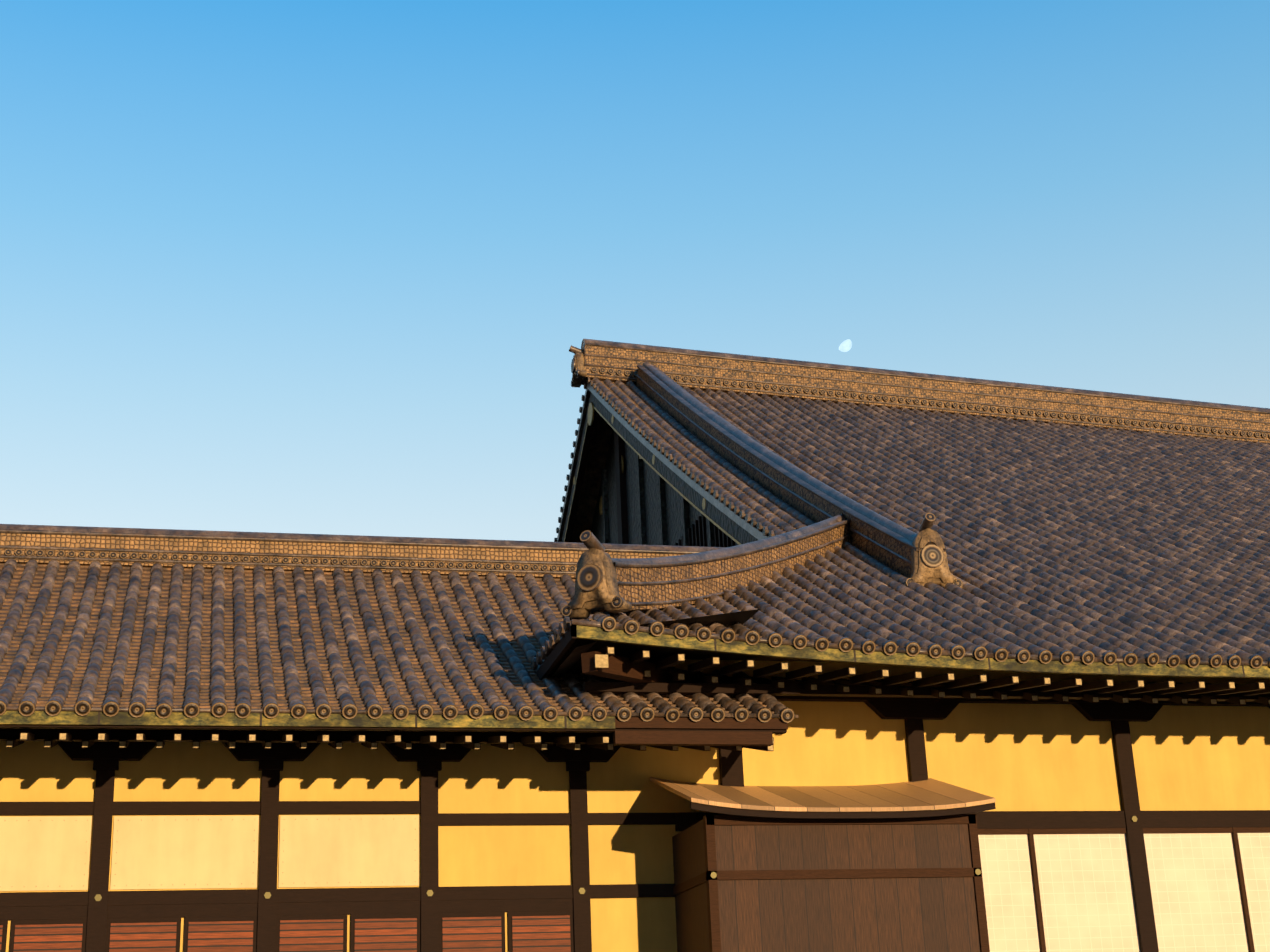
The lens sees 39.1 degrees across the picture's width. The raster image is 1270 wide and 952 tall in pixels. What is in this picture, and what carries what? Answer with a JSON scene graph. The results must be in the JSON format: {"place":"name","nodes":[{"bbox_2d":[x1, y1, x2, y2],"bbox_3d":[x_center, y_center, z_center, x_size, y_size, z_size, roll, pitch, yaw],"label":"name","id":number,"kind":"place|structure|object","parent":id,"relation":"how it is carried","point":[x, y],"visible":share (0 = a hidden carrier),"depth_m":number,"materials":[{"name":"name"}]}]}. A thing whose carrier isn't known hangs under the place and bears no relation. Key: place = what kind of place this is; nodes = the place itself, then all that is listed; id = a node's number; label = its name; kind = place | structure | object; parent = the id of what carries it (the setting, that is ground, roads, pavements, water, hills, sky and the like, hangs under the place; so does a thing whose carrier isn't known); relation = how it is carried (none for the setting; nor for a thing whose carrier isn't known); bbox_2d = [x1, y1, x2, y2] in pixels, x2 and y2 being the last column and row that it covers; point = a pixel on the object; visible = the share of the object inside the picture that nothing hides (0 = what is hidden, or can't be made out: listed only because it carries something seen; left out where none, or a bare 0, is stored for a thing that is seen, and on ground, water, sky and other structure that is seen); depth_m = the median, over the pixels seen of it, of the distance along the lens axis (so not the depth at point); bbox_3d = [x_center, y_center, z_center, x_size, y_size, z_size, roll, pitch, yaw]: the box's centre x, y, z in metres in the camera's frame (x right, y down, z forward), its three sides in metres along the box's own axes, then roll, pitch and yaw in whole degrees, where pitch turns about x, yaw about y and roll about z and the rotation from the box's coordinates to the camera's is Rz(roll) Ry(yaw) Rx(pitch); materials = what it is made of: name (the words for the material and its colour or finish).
{"place":"outdoors","nodes":[
{"label":"outdoors","id":0,"kind":"place"},
{"bbox_2d":[0,728,676,951],"bbox_3d":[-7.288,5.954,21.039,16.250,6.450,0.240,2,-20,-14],"label":"wing walls","id":1,"kind":"structure","parent":0,"point":[223,847],"depth_m":22.39,"materials":[{"name":"yellow paint"}]},
{"bbox_2d":[0,524,798,722],"bbox_3d":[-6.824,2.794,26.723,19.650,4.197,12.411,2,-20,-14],"label":"wing roof","id":2,"kind":"structure","parent":1,"relation":"on","point":[136,622],"depth_m":24.72,"materials":[{"name":"brown tile"}]},
{"bbox_2d":[0,711,787,786],"bbox_3d":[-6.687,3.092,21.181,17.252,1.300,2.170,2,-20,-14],"label":"roof eaves","id":3,"kind":"object","parent":2,"relation":"attached to","point":[729,738],"visible":1,"depth_m":21.46,"materials":[{"name":"brown wood"}]},
{"bbox_2d":[0,0,1269,541],"label":"sky","id":4,"kind":"structure","parent":0,"point":[331,267],"materials":[{"name":"blue"}]},
{"bbox_2d":[551,339,1269,677],"bbox_3d":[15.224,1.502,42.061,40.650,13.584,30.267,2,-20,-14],"label":"hall roof","id":5,"kind":"structure","parent":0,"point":[916,513],"depth_m":33.96,"materials":[{"name":"tile"}]},
{"bbox_2d":[554,377,773,546],"bbox_3d":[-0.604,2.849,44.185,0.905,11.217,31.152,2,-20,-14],"label":"gable","id":6,"kind":"structure","parent":5,"relation":"attached to","point":[651,492],"depth_m":42.48,"materials":[{"name":"black wood"}]},
{"bbox_2d":[532,609,1269,704],"bbox_3d":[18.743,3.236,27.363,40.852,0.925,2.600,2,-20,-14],"label":"roof eaves","id":7,"kind":"object","parent":5,"relation":"attached to","point":[641,662],"visible":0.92,"depth_m":22.90,"materials":[{"name":"brown wood"}]},
{"bbox_2d":[672,659,1269,951],"bbox_3d":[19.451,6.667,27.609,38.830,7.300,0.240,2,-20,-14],"label":"hall walls","id":8,"kind":"structure","parent":0,"point":[1130,826],"depth_m":24.89,"materials":[{"name":"yellow paint"}]},
{"label":"ground","id":9,"kind":"structure","parent":0,"visible":0},
{"bbox_2d":[650,777,995,951],"bbox_3d":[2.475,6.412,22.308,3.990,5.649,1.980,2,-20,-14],"label":"shutter box","id":10,"kind":"object","parent":9,"relation":"on","point":[834,870],"visible":1,"depth_m":22.12,"materials":[{"name":"brown wood"}]}
]}

